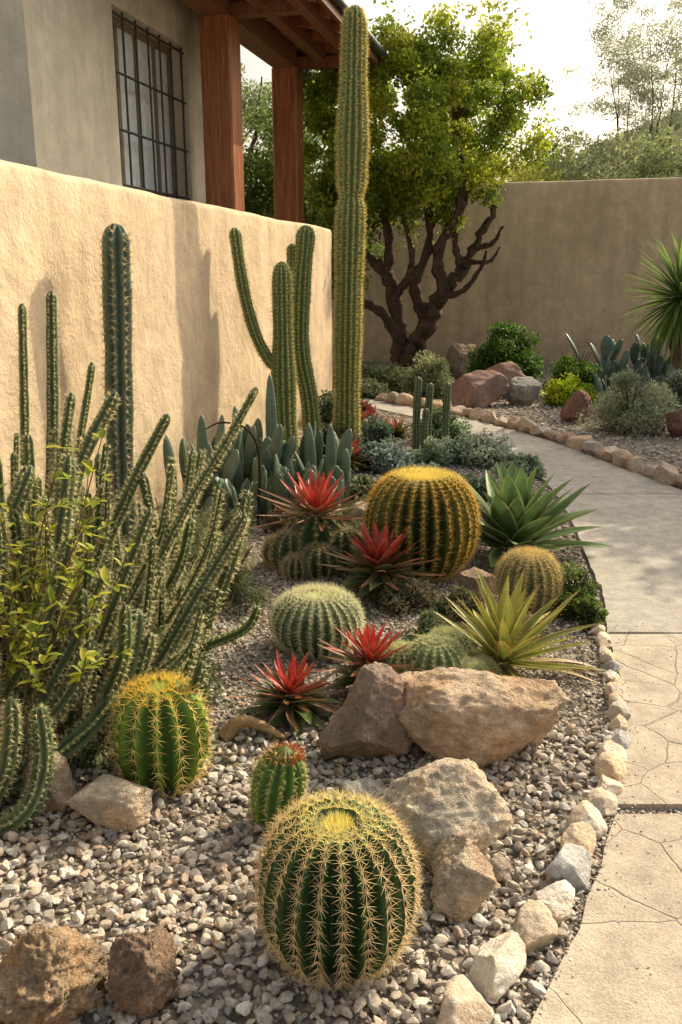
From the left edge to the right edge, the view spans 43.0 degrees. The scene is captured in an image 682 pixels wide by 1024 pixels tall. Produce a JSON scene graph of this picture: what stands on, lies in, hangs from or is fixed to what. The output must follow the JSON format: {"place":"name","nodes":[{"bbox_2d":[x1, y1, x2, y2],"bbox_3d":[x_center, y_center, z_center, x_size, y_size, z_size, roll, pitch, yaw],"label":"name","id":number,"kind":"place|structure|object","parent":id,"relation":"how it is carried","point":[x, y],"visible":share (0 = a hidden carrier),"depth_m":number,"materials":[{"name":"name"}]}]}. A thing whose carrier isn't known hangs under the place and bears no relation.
{"place":"outdoors","nodes":[
{"label":"outdoors","id":0,"kind":"place"},
{"bbox_2d":[0,360,681,1023],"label":"ground","id":1,"kind":"structure","parent":0,"point":[20,912],"depth_m":2.42,"materials":[{"name":"gravel"}]},
{"bbox_2d":[19,751,76,813],"bbox_3d":[-0.838,0.798,2.527,0.146,0.190,0.145,14,20,41],"label":"stone","id":2,"kind":"object","parent":1,"relation":"on","point":[63,788],"visible":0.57,"depth_m":2.49,"materials":[{"name":"stone"}]},
{"bbox_2d":[0,924,108,1023],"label":"boulder","id":3,"kind":"object","parent":1,"relation":"on","point":[53,975],"visible":1,"depth_m":1.76,"materials":[{"name":"stone"}]},
{"bbox_2d":[0,429,135,754],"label":"leafy shrub","id":4,"kind":"object","parent":1,"relation":"on","point":[31,625],"visible":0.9,"depth_m":2.45,"materials":[{"name":"green plant"}]},
{"bbox_2d":[0,0,205,203],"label":"walls","id":5,"kind":"structure","parent":1,"relation":"on","point":[58,104],"depth_m":7.44,"materials":[{"name":"paint"}]},
{"bbox_2d":[112,16,175,198],"bbox_3d":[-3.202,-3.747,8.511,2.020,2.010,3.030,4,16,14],"label":"window frame","id":6,"kind":"object","parent":5,"relation":"attached to","point":[129,30],"visible":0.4,"depth_m":8.99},
{"bbox_2d":[117,28,172,193],"bbox_3d":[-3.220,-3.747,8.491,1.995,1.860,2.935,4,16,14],"label":"window glass","id":7,"kind":"object","parent":6,"relation":"in","point":[145,112],"visible":0.43,"depth_m":8.98,"materials":[{"name":"glass"}]},
{"bbox_2d":[112,10,189,199],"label":"window bars","id":8,"kind":"object","parent":5,"relation":"attached to","point":[140,135],"depth_m":8.85,"materials":[{"name":"metal"}]},
{"bbox_3d":[-2.238,-6.097,9.768,4.600,1.080,5.880,4,16,14],"label":"roof","id":9,"kind":"object","parent":5,"relation":"on","visible":0},
{"bbox_2d":[308,0,390,83],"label":"fascia","id":10,"kind":"structure","parent":9,"relation":"attached to","point":[333,10],"depth_m":9.36,"materials":[{"name":"brown wood"}]},
{"bbox_2d":[333,0,390,67],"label":"gutter","id":11,"kind":"object","parent":10,"relation":"attached to","point":[373,42],"visible":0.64,"depth_m":10.56,"materials":[{"name":"metal"}]},
{"bbox_2d":[63,773,152,832],"bbox_3d":[-0.655,0.824,2.470,0.239,0.164,0.168,0,15,0],"label":"stone","id":12,"kind":"object","parent":1,"relation":"on","point":[107,801],"visible":0.98,"depth_m":2.40,"materials":[{"name":"stone"}]},
{"bbox_2d":[96,221,140,541],"bbox_3d":[-1.268,-0.700,4.936,0.321,1.839,0.262,0,15,0],"label":"blue columnar cactus","id":13,"kind":"object","parent":1,"relation":"on","point":[116,289],"visible":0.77,"depth_m":4.84,"materials":[{"name":"plant"}]},
{"bbox_2d":[0,291,262,838],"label":"sprawling cactus","id":14,"kind":"object","parent":1,"relation":"on","point":[159,562],"visible":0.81,"depth_m":2.80,"materials":[{"name":"plant"}]},
{"bbox_2d":[106,926,180,1019],"bbox_3d":[-0.421,0.970,1.844,0.148,0.220,0.175,0,15,0],"label":"boulder","id":15,"kind":"object","parent":1,"relation":"on","point":[143,973],"visible":0.99,"depth_m":1.78,"materials":[{"name":"stone"}]},
{"bbox_2d":[120,534,189,630],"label":"ground cover plant","id":16,"kind":"object","parent":1,"relation":"on","point":[176,588],"visible":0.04,"depth_m":3.75,"materials":[{"name":"green plant"}]},
{"bbox_2d":[103,666,219,800],"bbox_3d":[-0.545,0.669,2.627,0.361,0.405,0.364,0,15,0],"label":"fishhook barrel cactus","id":17,"kind":"object","parent":1,"relation":"on","point":[160,734],"visible":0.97,"depth_m":2.54,"materials":[{"name":"plant"}]},
{"bbox_2d":[0,160,332,541],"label":"garden wall","id":18,"kind":"structure","parent":1,"relation":"on","point":[195,356],"depth_m":5.74,"materials":[{"name":"paint"}]},
{"bbox_2d":[130,498,224,580],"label":"ground cover plant","id":19,"kind":"object","parent":1,"relation":"on","point":[193,554],"visible":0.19,"depth_m":4.53,"materials":[{"name":"green plant"}]},
{"bbox_2d":[147,625,226,707],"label":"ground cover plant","id":20,"kind":"object","parent":1,"relation":"on","point":[209,676],"visible":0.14,"depth_m":3.19,"materials":[{"name":"green plant"}]},
{"bbox_2d":[181,503,258,555],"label":"ground cover plant","id":21,"kind":"object","parent":1,"relation":"on","point":[205,520],"visible":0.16,"depth_m":4.97,"materials":[{"name":"green plant"}]},
{"bbox_2d":[199,14,244,211],"bbox_3d":[-1.291,-3.226,9.750,0.340,4.160,0.340,4,16,14],"label":"porch post","id":22,"kind":"object","parent":1,"relation":"on","point":[221,96],"visible":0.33,"depth_m":9.32,"materials":[{"name":"brown wood"}]},
{"bbox_2d":[179,0,371,79],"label":"roof beams","id":23,"kind":"structure","parent":22,"relation":"on","point":[263,40],"depth_m":9.90,"materials":[{"name":"wood"}]},
{"bbox_2d":[241,0,370,59],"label":"roof planks","id":24,"kind":"object","parent":23,"relation":"on","point":[302,21],"visible":0.02,"depth_m":10.04,"materials":[{"name":"wood"}]},
{"bbox_2d":[179,533,274,617],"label":"spiny shrub","id":25,"kind":"object","parent":1,"relation":"on","point":[238,586],"visible":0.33,"depth_m":4.01,"materials":[{"name":"green plant"}]},
{"bbox_2d":[205,422,260,525],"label":"dry stalk","id":26,"kind":"object","parent":1,"relation":"on","point":[259,471],"visible":0.88,"depth_m":5.30,"materials":[{"name":"brown plant"}]},
{"bbox_2d":[218,715,284,741],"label":"dead branch","id":27,"kind":"object","parent":1,"relation":"on","point":[231,729],"visible":0.99,"depth_m":2.89,"materials":[{"name":"wood"}]},
{"bbox_2d":[163,374,352,523],"bbox_3d":[-0.552,-0.445,5.759,1.278,0.864,1.051,0,15,0],"label":"blue paddle succulent","id":28,"kind":"object","parent":1,"relation":"on","point":[235,475],"visible":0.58,"depth_m":5.72,"materials":[{"name":"green plant"}]},
{"bbox_2d":[228,225,323,459],"bbox_3d":[-0.456,-1.343,7.047,0.476,1.936,0.852,13,20,40],"label":"candelabra cactus","id":29,"kind":"object","parent":1,"relation":"on","point":[287,362],"visible":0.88,"depth_m":6.93,"materials":[{"name":"plant"}]},
{"bbox_2d":[246,739,310,837],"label":"hedgehog cactus","id":30,"kind":"object","parent":1,"relation":"on","point":[280,775],"visible":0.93,"depth_m":2.38,"materials":[{"name":"plant"}]},
{"bbox_2d":[241,62,316,185],"bbox_3d":[-2.589,-6.237,17.413,4.220,6.038,3.107,0,15,0],"label":"background tree","id":31,"kind":"object","parent":1,"relation":"on","point":[252,100],"visible":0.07,"depth_m":16.81,"materials":[{"name":"green plant"}]},
{"bbox_2d":[263,506,299,534],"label":"ground cover plant","id":32,"kind":"object","parent":1,"relation":"on","point":[279,525],"visible":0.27,"depth_m":5.25,"materials":[{"name":"green plant"}]},
{"bbox_2d":[222,650,348,741],"bbox_3d":[-0.174,0.625,3.040,0.456,0.274,0.379,10,18,33],"label":"red bromeliad","id":33,"kind":"object","parent":1,"relation":"on","point":[289,695],"visible":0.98,"depth_m":3.01,"materials":[{"name":"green plant"}]},
{"bbox_2d":[271,66,304,223],"bbox_3d":[-0.709,-3.829,11.988,0.340,4.160,0.340,4,16,14],"label":"porch post","id":34,"kind":"object","parent":1,"relation":"on","point":[288,128],"visible":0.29,"depth_m":11.55,"materials":[{"name":"brown wood"}]},
{"bbox_2d":[258,511,366,581],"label":"hedgehog cactus","id":35,"kind":"object","parent":1,"relation":"on","point":[294,550],"visible":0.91,"depth_m":4.49,"materials":[{"name":"plant"}]},
{"bbox_2d":[250,467,367,530],"bbox_3d":[-0.156,-0.081,4.589,0.690,0.298,0.607,0,15,0],"label":"red bromeliad","id":36,"kind":"object","parent":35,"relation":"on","point":[313,497],"visible":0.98,"depth_m":4.59,"materials":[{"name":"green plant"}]},
{"bbox_2d":[243,95,384,298],"bbox_3d":[-0.925,-4.526,14.373,3.381,4.329,2.070,0,15,0],"label":"background tree","id":37,"kind":"object","parent":1,"relation":"on","point":[261,170],"visible":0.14,"depth_m":13.74,"materials":[{"name":"green plant"}]},
{"bbox_2d":[266,580,366,661],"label":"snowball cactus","id":38,"kind":"object","parent":1,"relation":"on","point":[303,620],"visible":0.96,"depth_m":3.48,"materials":[{"name":"plant"}]},
{"bbox_2d":[318,389,334,423],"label":"ground cover plant","id":39,"kind":"object","parent":1,"relation":"on","point":[326,406],"visible":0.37,"depth_m":9.20,"materials":[{"name":"green plant"}]},
{"bbox_2d":[247,786,425,994],"bbox_3d":[-0.010,0.838,1.944,0.406,0.408,0.408,0,15,0],"label":"barrel cactus","id":40,"kind":"object","parent":1,"relation":"on","point":[338,886],"visible":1,"depth_m":1.84,"materials":[{"name":"plant"}]},
{"bbox_2d":[321,422,364,453],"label":"ground cover plant","id":41,"kind":"object","parent":1,"relation":"on","point":[324,431],"visible":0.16,"depth_m":7.57,"materials":[{"name":"green plant"}]},
{"bbox_2d":[321,435,376,474],"bbox_3d":[0.082,-0.460,6.977,0.550,0.341,0.561,-12,19,-38],"label":"red bromeliad","id":42,"kind":"object","parent":1,"relation":"on","point":[355,463],"visible":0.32,"depth_m":6.91,"materials":[{"name":"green plant"}]},
{"bbox_2d":[331,4,371,441],"bbox_3d":[0.082,-2.239,7.248,0.360,3.597,0.335,0,15,0],"label":"columnar cactus","id":43,"kind":"object","parent":1,"relation":"on","point":[352,140],"visible":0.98,"depth_m":7.12,"materials":[{"name":"plant"}]},
{"bbox_2d":[335,494,369,521],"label":"ground cover plant","id":44,"kind":"object","parent":1,"relation":"on","point":[346,511],"visible":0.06,"depth_m":5.58,"materials":[{"name":"green plant"}]},
{"bbox_2d":[346,520,362,533],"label":"ground cover plant","id":45,"kind":"object","parent":1,"relation":"on","point":[356,525],"visible":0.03,"depth_m":4.94,"materials":[{"name":"green plant"}]},
{"bbox_2d":[347,501,367,524],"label":"stone","id":46,"kind":"object","parent":1,"relation":"on","point":[358,511],"visible":0.1,"depth_m":5.32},
{"bbox_2d":[334,361,387,383],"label":"ground cover plant","id":47,"kind":"object","parent":1,"relation":"on","point":[375,371],"visible":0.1,"depth_m":12.00,"materials":[{"name":"green plant"}]},
{"bbox_2d":[341,777,385,803],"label":"stone","id":48,"kind":"object","parent":1,"relation":"on","point":[373,787],"visible":0.73,"depth_m":2.57,"materials":[{"name":"stone"}]},
{"bbox_2d":[315,661,411,760],"bbox_3d":[0.082,0.657,2.790,0.336,0.370,0.225,-7,16,-24],"label":"boulder","id":49,"kind":"object","parent":1,"relation":"on","point":[364,721],"visible":0.87,"depth_m":2.72,"materials":[{"name":"stone"}]},
{"bbox_2d":[349,474,379,500],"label":"ground cover plant","id":50,"kind":"object","parent":1,"relation":"on","point":[362,485],"visible":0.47,"depth_m":5.99,"materials":[{"name":"green plant"}]},
{"bbox_2d":[360,410,369,422],"bbox_3d":[0.189,-0.945,8.970,0.409,0.269,0.394,6,16,21],"label":"red bromeliad","id":51,"kind":"object","parent":1,"relation":"on","point":[364,414],"visible":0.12,"depth_m":8.93,"materials":[{"name":"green plant"}]},
{"bbox_2d":[309,621,422,695],"bbox_3d":[0.105,0.548,3.182,0.444,0.310,0.430,14,21,42],"label":"red bromeliad","id":52,"kind":"object","parent":1,"relation":"on","point":[370,648],"visible":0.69,"depth_m":3.18,"materials":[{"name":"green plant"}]},
{"bbox_2d":[359,397,375,417],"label":"ground cover plant","id":53,"kind":"object","parent":1,"relation":"on","point":[364,406],"visible":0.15,"depth_m":9.55,"materials":[{"name":"red plant"}]},
{"bbox_2d":[359,374,393,399],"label":"ground cover plant","id":54,"kind":"object","parent":1,"relation":"on","point":[370,388],"visible":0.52,"depth_m":11.16,"materials":[{"name":"green plant"}]},
{"bbox_2d":[359,414,396,447],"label":"ground cover plant","id":55,"kind":"object","parent":1,"relation":"on","point":[380,431],"visible":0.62,"depth_m":7.97,"materials":[{"name":"green plant"}]},
{"bbox_2d":[319,519,444,609],"bbox_3d":[0.192,0.255,4.211,0.640,0.413,0.590,0,15,0],"label":"red bromeliad","id":56,"kind":"object","parent":1,"relation":"on","point":[376,558],"visible":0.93,"depth_m":4.17,"materials":[{"name":"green plant"}]},
{"bbox_2d":[354,440,415,475],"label":"ground cover plant","id":57,"kind":"object","parent":1,"relation":"on","point":[385,461],"visible":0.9,"depth_m":6.90,"materials":[{"name":"green plant"}]},
{"bbox_2d":[371,362,409,392],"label":"ground cover plant","id":58,"kind":"object","parent":1,"relation":"on","point":[393,378],"visible":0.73,"depth_m":11.74,"materials":[{"name":"green plant"}]},
{"bbox_2d":[386,417,411,439],"bbox_3d":[0.540,-0.797,8.481,0.488,0.293,0.421,6,16,20],"label":"red bromeliad","id":59,"kind":"object","parent":1,"relation":"on","point":[399,431],"visible":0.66,"depth_m":8.44,"materials":[{"name":"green plant"}]},
{"bbox_2d":[356,572,447,620],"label":"ground cover plant","id":60,"kind":"object","parent":1,"relation":"on","point":[420,590],"visible":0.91,"depth_m":4.04,"materials":[{"name":"green plant"}]},
{"bbox_2d":[359,465,481,582],"bbox_3d":[0.415,0.059,4.468,0.644,0.598,0.643,0,15,0],"label":"golden barrel cactus","id":61,"kind":"object","parent":1,"relation":"on","point":[435,510],"visible":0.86,"depth_m":4.27,"materials":[{"name":"plant"}]},
{"bbox_2d":[389,460,457,475],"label":"ground cover plant","id":62,"kind":"object","parent":1,"relation":"on","point":[430,464],"visible":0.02,"depth_m":6.39,"materials":[{"name":"green plant"}]},
{"bbox_2d":[400,349,454,399],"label":"round grey shrub","id":63,"kind":"object","parent":1,"relation":"on","point":[432,372],"visible":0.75,"depth_m":11.09,"materials":[{"name":"green plant"}]},
{"bbox_2d":[411,377,451,449],"bbox_3d":[0.807,-0.876,7.740,0.292,0.669,0.288,-6,16,-22],"label":"column cactus cluster","id":64,"kind":"object","parent":1,"relation":"on","point":[426,427],"visible":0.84,"depth_m":7.72,"materials":[{"name":"plant"}]},
{"bbox_2d":[299,0,564,376],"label":"garden tree","id":65,"kind":"object","parent":1,"relation":"on","point":[430,168],"visible":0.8,"depth_m":12.04,"materials":[{"name":"green plant"}]},
{"bbox_2d":[404,354,459,382],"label":"ground cover plant","id":66,"kind":"object","parent":1,"relation":"on","point":[413,365],"visible":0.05,"depth_m":12.54,"materials":[{"name":"green plant"}]},
{"bbox_2d":[410,435,467,467],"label":"ground cover plant","id":67,"kind":"object","parent":1,"relation":"on","point":[440,452],"visible":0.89,"depth_m":7.21,"materials":[{"name":"green plant"}]},
{"bbox_2d":[401,607,478,645],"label":"ground cover plant","id":68,"kind":"object","parent":1,"relation":"on","point":[429,618],"visible":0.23,"depth_m":3.65,"materials":[{"name":"green plant"}]},
{"bbox_2d":[381,623,500,674],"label":"mammillaria cactus","id":69,"kind":"object","parent":1,"relation":"on","point":[448,646],"visible":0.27,"depth_m":3.17,"materials":[{"name":"plant"}]},
{"bbox_2d":[409,405,472,441],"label":"ground cover plant","id":70,"kind":"object","parent":1,"relation":"on","point":[456,428],"visible":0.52,"depth_m":8.19,"materials":[{"name":"green plant"}]},
{"bbox_2d":[378,757,512,872],"bbox_3d":[0.292,0.815,2.364,0.305,0.260,0.327,-9,18,-31],"label":"boulder","id":71,"kind":"object","parent":1,"relation":"on","point":[436,802],"visible":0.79,"depth_m":2.29,"materials":[{"name":"stone"}]},
{"bbox_2d":[430,584,485,623],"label":"ground cover plant","id":72,"kind":"object","parent":1,"relation":"on","point":[462,594],"visible":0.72,"depth_m":3.99,"materials":[{"name":"green plant"}]},
{"bbox_2d":[446,343,475,380],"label":"boulder","id":73,"kind":"object","parent":1,"relation":"on","point":[457,356],"visible":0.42,"depth_m":12.64,"materials":[{"name":"stone"}]},
{"bbox_2d":[244,177,681,366],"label":"garden wall","id":74,"kind":"structure","parent":1,"relation":"on","point":[569,252],"depth_m":15.18,"materials":[{"name":"paint"}]},
{"bbox_2d":[431,835,496,922],"bbox_3d":[0.297,0.904,2.149,0.160,0.180,0.206,0,15,0],"label":"boulder","id":75,"kind":"object","parent":1,"relation":"on","point":[464,882],"visible":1,"depth_m":2.08,"materials":[{"name":"stone"}]},
{"bbox_2d":[459,471,487,503],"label":"ground cover plant","id":76,"kind":"object","parent":1,"relation":"on","point":[479,486],"visible":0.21,"depth_m":5.99,"materials":[{"name":"green plant"}]},
{"bbox_2d":[457,566,495,600],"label":"stone","id":77,"kind":"object","parent":1,"relation":"on","point":[466,577],"visible":0.51,"depth_m":4.17,"materials":[{"name":"stone"}]},
{"bbox_2d":[451,370,509,408],"bbox_3d":[1.644,-1.490,10.570,0.673,0.500,0.544,-11,18,-35],"label":"boulder","id":78,"kind":"object","parent":1,"relation":"on","point":[482,389],"visible":0.84,"depth_m":10.35,"materials":[{"name":"stone"}]},
{"bbox_2d":[452,428,514,469],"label":"ground cover plant","id":79,"kind":"object","parent":1,"relation":"on","point":[479,451],"visible":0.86,"depth_m":7.09,"materials":[{"name":"green plant"}]},
{"bbox_2d":[398,667,571,768],"bbox_3d":[0.435,0.662,2.827,0.604,0.330,0.369,0,15,0],"label":"boulder","id":80,"kind":"object","parent":1,"relation":"on","point":[480,719],"visible":0.9,"depth_m":2.70,"materials":[{"name":"stone"}]},
{"bbox_2d":[488,854,511,881],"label":"stone","id":81,"kind":"object","parent":1,"relation":"on","point":[501,865],"visible":0.55,"depth_m":2.23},
{"bbox_2d":[465,320,544,379],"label":"green shrub","id":82,"kind":"object","parent":1,"relation":"on","point":[501,346],"visible":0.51,"depth_m":11.90,"materials":[{"name":"green plant"}]},
{"bbox_2d":[484,361,525,397],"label":"boulder","id":83,"kind":"object","parent":1,"relation":"on","point":[510,370],"visible":0.37,"depth_m":11.07,"materials":[{"name":"stone"}]},
{"bbox_2d":[412,568,606,684],"bbox_3d":[0.645,0.433,3.333,0.833,0.397,0.775,0,15,0],"label":"striped aloe","id":84,"kind":"object","parent":1,"relation":"on","point":[504,639],"visible":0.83,"depth_m":3.32,"materials":[{"name":"green plant"}]},
{"bbox_2d":[490,452,546,479],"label":"ground cover plant","id":85,"kind":"object","parent":1,"relation":"on","point":[529,463],"visible":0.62,"depth_m":6.69,"materials":[{"name":"green plant"}]},
{"bbox_2d":[505,376,541,404],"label":"boulder","id":86,"kind":"object","parent":1,"relation":"on","point":[525,390],"visible":0.88,"depth_m":10.55,"materials":[{"name":"stone"}]},
{"bbox_2d":[375,391,681,489],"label":"stone edging","id":87,"kind":"object","parent":1,"relation":"on","point":[667,473],"visible":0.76,"depth_m":7.88,"materials":[{"name":"stone"}]},
{"bbox_2d":[492,544,566,614],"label":"barrel cactus","id":88,"kind":"object","parent":1,"relation":"on","point":[538,566],"visible":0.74,"depth_m":3.91,"materials":[{"name":"plant"}]},
{"bbox_2d":[454,461,612,567],"bbox_3d":[0.968,-0.039,4.804,1.014,0.497,1.019,-10,18,-33],"label":"agave","id":89,"kind":"object","parent":1,"relation":"on","point":[517,511],"visible":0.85,"depth_m":4.68,"materials":[{"name":"green plant"}]},
{"bbox_2d":[437,608,630,1023],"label":"stone edging","id":90,"kind":"object","parent":1,"relation":"on","point":[498,966],"visible":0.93,"depth_m":2.12,"materials":[{"name":"stone"}]},
{"bbox_2d":[539,371,598,407],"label":"yellow green shrub","id":91,"kind":"object","parent":1,"relation":"on","point":[562,391],"visible":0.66,"depth_m":10.48,"materials":[{"name":"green plant"}]},
{"bbox_2d":[541,350,602,393],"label":"green shrub","id":92,"kind":"object","parent":1,"relation":"on","point":[583,370],"visible":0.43,"depth_m":11.29,"materials":[{"name":"green plant"}]},
{"bbox_2d":[469,122,681,181],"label":"hedge","id":93,"kind":"object","parent":1,"relation":"on","point":[559,171],"visible":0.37,"depth_m":16.61,"materials":[{"name":"green plant"}]},
{"bbox_2d":[550,561,602,620],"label":"green shrub","id":94,"kind":"object","parent":1,"relation":"on","point":[572,609],"visible":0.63,"depth_m":3.96,"materials":[{"name":"green plant"}]},
{"bbox_2d":[560,390,592,423],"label":"boulder","id":95,"kind":"object","parent":1,"relation":"on","point":[577,402],"visible":0.84,"depth_m":9.25,"materials":[{"name":"stone"}]},
{"bbox_2d":[575,593,609,631],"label":"green shrub","id":96,"kind":"object","parent":1,"relation":"on","point":[586,606],"visible":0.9,"depth_m":3.82,"materials":[{"name":"green plant"}]},
{"bbox_2d":[558,0,681,176],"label":"olive tree","id":97,"kind":"object","parent":1,"relation":"on","point":[636,71],"visible":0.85,"depth_m":19.39,"materials":[{"name":"green plant"}]},
{"bbox_2d":[566,333,676,397],"bbox_3d":[3.775,-1.944,11.344,1.522,0.855,0.863,0,15,0],"label":"blue prickly pear","id":98,"kind":"object","parent":1,"relation":"on","point":[653,367],"visible":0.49,"depth_m":11.23,"materials":[{"name":"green plant"}]},
{"bbox_2d":[575,368,681,438],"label":"sage bush","id":99,"kind":"object","parent":1,"relation":"on","point":[629,413],"visible":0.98,"depth_m":8.57,"materials":[{"name":"green plant"}]},
{"bbox_2d":[617,229,681,382],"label":"yucca","id":100,"kind":"object","parent":1,"relation":"on","point":[669,326],"visible":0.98,"depth_m":10.90,"materials":[{"name":"green plant"}]},
{"bbox_2d":[648,17,681,153],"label":"olive tree","id":101,"kind":"object","parent":1,"relation":"on","point":[672,82],"visible":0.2,"depth_m":20.69,"materials":[{"name":"green plant"}]},
{"bbox_2d":[655,369,681,413],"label":"sage bush","id":102,"kind":"object","parent":1,"relation":"on","point":[675,381],"visible":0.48,"depth_m":9.86,"materials":[{"name":"green plant"}]},
{"bbox_2d":[665,408,681,436],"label":"boulder","id":103,"kind":"object","parent":1,"relation":"on","point":[674,422],"visible":0.91,"depth_m":8.36,"materials":[{"name":"stone"}]},
{"bbox_2d":[349,591,372,621],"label":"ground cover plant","id":104,"kind":"object","parent":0,"point":[365,609],"visible":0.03,"depth_m":3.98,"materials":[{"name":"green plant"}]},
{"bbox_2d":[240,0,681,186],"label":"sky","id":105,"kind":"structure","parent":0,"point":[557,29],"materials":[{"name":"white"}]},
{"bbox_2d":[360,398,681,1023],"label":"garden path","id":106,"kind":"structure","parent":0,"point":[636,569],"depth_m":2.82,"materials":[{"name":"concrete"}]},
{"bbox_2d":[565,111,681,179],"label":"hill","id":107,"kind":"structure","parent":0,"point":[640,129],"depth_m":66.10,"materials":[{"name":"plant"}]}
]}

